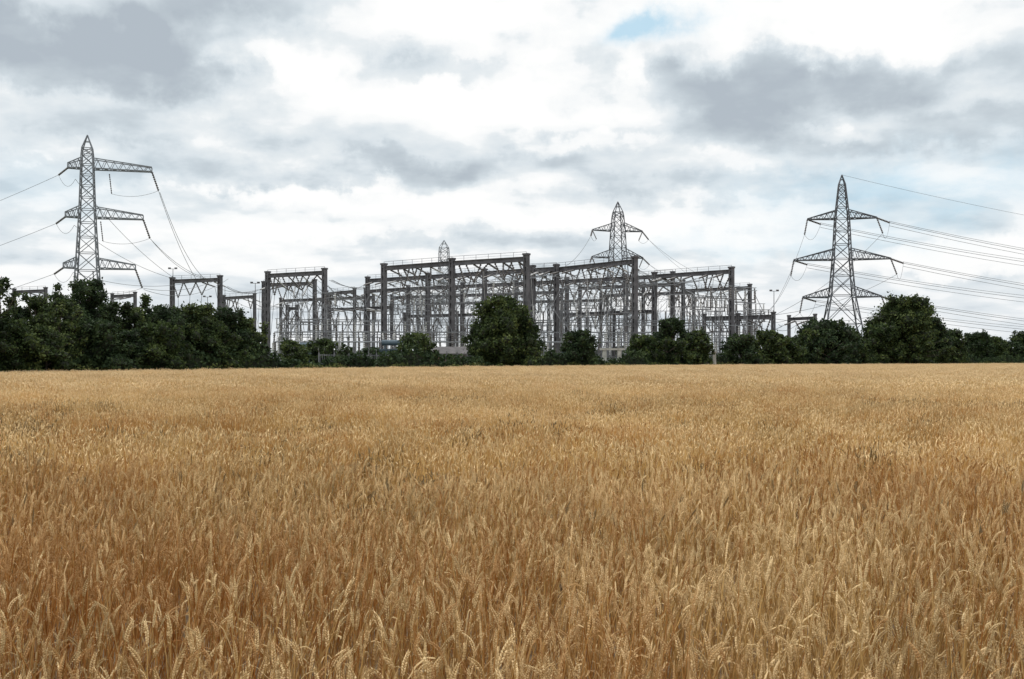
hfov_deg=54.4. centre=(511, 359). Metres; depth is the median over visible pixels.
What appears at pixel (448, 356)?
hedge bush
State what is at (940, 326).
tree
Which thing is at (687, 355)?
hedge bush
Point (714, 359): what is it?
concrete post
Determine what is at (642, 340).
hedge bush
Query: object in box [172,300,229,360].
hawthorn tree
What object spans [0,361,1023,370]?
grass verge
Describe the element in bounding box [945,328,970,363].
hedge bush
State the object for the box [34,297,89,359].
hawthorn tree
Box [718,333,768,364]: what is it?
hedge bush
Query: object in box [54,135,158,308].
electricity pylon
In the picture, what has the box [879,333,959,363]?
hedge bush
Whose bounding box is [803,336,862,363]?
hedge bush
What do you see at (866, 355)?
hedge bush
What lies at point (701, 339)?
hedge bush
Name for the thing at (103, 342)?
hawthorn tree
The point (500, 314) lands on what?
ash tree
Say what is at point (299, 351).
hedge bush
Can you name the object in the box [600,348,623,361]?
concrete portal frame
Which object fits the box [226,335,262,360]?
hawthorn tree
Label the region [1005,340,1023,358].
hedge bush
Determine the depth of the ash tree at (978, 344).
297.59 m
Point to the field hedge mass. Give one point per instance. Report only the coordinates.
(351, 348)
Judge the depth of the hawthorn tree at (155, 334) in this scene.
94.03 m
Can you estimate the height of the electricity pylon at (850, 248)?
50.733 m
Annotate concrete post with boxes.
[713,351,716,363]
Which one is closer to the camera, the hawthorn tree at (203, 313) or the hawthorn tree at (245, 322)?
the hawthorn tree at (203, 313)
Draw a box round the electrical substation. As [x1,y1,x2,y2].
[12,252,816,361]
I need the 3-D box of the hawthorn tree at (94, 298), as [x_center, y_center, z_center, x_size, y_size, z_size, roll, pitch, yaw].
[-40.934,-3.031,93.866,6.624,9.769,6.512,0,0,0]
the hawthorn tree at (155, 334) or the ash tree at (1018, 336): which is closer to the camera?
the hawthorn tree at (155, 334)
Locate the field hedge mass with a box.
[271,344,622,357]
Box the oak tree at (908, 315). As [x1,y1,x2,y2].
[863,290,942,363]
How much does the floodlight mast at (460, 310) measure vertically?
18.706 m
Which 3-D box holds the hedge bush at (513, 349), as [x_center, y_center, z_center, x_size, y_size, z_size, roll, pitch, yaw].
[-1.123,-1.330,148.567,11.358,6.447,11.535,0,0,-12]
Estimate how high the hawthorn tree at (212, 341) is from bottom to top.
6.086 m
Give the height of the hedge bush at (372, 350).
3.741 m
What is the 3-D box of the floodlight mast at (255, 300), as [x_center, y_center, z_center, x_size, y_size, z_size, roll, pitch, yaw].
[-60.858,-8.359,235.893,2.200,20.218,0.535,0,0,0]
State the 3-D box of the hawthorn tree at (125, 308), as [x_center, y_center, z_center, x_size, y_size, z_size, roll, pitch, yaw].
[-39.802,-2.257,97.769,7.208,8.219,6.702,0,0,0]
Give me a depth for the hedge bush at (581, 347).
162.73 m
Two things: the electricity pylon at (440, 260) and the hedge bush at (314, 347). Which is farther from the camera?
the electricity pylon at (440, 260)
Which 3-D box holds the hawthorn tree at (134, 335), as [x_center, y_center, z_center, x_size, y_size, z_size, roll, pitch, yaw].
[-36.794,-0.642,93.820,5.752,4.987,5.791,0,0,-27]
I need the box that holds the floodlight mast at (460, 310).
[455,286,464,344]
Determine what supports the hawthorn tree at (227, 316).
on the ground
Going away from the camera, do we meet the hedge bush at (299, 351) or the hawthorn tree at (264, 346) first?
the hawthorn tree at (264, 346)
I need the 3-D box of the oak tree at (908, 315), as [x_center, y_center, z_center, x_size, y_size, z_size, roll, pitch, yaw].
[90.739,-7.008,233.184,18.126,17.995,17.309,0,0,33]
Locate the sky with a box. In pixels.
[0,0,1023,350]
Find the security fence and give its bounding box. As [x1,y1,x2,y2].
[318,349,719,364]
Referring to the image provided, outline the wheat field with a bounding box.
[0,363,1023,678]
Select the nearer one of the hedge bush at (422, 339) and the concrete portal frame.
the hedge bush at (422, 339)
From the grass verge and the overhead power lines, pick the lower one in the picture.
the grass verge
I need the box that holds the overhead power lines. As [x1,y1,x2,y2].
[0,175,1023,332]
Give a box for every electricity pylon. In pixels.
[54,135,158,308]
[434,240,449,345]
[589,201,649,355]
[790,175,903,332]
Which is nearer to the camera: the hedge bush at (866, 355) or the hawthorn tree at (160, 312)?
the hawthorn tree at (160, 312)
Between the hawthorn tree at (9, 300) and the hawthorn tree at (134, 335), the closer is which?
the hawthorn tree at (9, 300)
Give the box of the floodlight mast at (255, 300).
[250,282,259,327]
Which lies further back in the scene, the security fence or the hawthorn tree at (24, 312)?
the security fence
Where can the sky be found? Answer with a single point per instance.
(349, 138)
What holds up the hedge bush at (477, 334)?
on the ground
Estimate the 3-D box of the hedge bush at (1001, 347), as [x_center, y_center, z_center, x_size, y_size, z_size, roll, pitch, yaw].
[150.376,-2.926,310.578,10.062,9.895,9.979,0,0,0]
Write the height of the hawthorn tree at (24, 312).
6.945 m
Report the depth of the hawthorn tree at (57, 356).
83.14 m
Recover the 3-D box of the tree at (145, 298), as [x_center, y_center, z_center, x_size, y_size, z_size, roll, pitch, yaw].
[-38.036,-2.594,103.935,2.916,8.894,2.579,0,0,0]
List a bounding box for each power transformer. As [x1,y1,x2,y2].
[300,337,322,361]
[378,334,401,356]
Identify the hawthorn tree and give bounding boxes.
[0,276,26,355]
[0,318,52,371]
[5,305,40,328]
[10,292,59,330]
[19,325,80,371]
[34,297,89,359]
[48,276,111,348]
[61,314,138,371]
[88,301,136,330]
[115,307,150,356]
[115,328,147,365]
[119,319,192,369]
[132,304,200,345]
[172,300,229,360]
[185,324,249,368]
[211,302,254,357]
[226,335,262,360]
[229,316,269,355]
[256,336,269,357]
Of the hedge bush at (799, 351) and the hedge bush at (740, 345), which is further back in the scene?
the hedge bush at (799, 351)
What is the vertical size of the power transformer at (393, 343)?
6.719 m
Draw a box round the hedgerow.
[0,340,1023,371]
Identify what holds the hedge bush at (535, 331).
on the ground
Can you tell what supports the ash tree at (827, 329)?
on the ground
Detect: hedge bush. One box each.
[278,338,310,362]
[304,336,350,363]
[357,347,387,361]
[394,331,440,358]
[441,353,455,361]
[461,324,498,362]
[470,332,543,365]
[516,316,545,365]
[559,329,601,365]
[624,333,666,363]
[639,337,698,364]
[686,326,715,364]
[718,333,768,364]
[751,329,794,363]
[772,335,807,364]
[793,327,830,363]
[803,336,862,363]
[837,329,873,363]
[860,322,907,363]
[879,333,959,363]
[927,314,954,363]
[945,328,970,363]
[988,335,1012,357]
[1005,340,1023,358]
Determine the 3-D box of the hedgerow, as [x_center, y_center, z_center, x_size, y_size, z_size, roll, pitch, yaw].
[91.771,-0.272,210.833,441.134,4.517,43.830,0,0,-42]
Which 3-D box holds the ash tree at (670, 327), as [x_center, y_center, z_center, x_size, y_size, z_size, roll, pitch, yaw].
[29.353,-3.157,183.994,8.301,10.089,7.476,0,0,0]
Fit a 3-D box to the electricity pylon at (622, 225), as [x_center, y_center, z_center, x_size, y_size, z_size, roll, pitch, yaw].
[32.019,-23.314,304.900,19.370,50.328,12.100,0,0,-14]
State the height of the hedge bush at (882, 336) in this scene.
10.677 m
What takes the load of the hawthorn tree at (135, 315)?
on the ground
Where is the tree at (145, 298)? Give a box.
[139,293,152,317]
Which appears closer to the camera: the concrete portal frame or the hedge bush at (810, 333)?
the concrete portal frame
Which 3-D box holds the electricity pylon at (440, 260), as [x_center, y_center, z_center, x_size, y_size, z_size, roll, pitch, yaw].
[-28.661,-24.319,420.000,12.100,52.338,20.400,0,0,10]
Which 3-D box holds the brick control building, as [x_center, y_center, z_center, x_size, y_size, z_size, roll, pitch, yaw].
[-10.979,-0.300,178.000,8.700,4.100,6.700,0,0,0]
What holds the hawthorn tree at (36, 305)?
on the ground
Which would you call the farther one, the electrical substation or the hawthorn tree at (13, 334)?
the electrical substation
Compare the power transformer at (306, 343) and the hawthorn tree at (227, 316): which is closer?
the hawthorn tree at (227, 316)
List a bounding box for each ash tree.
[467,294,532,365]
[653,315,693,364]
[792,316,863,360]
[963,329,998,360]
[1007,330,1023,354]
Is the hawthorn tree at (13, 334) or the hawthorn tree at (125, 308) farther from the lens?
the hawthorn tree at (125, 308)
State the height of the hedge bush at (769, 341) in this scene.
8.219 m
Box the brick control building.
[432,347,467,360]

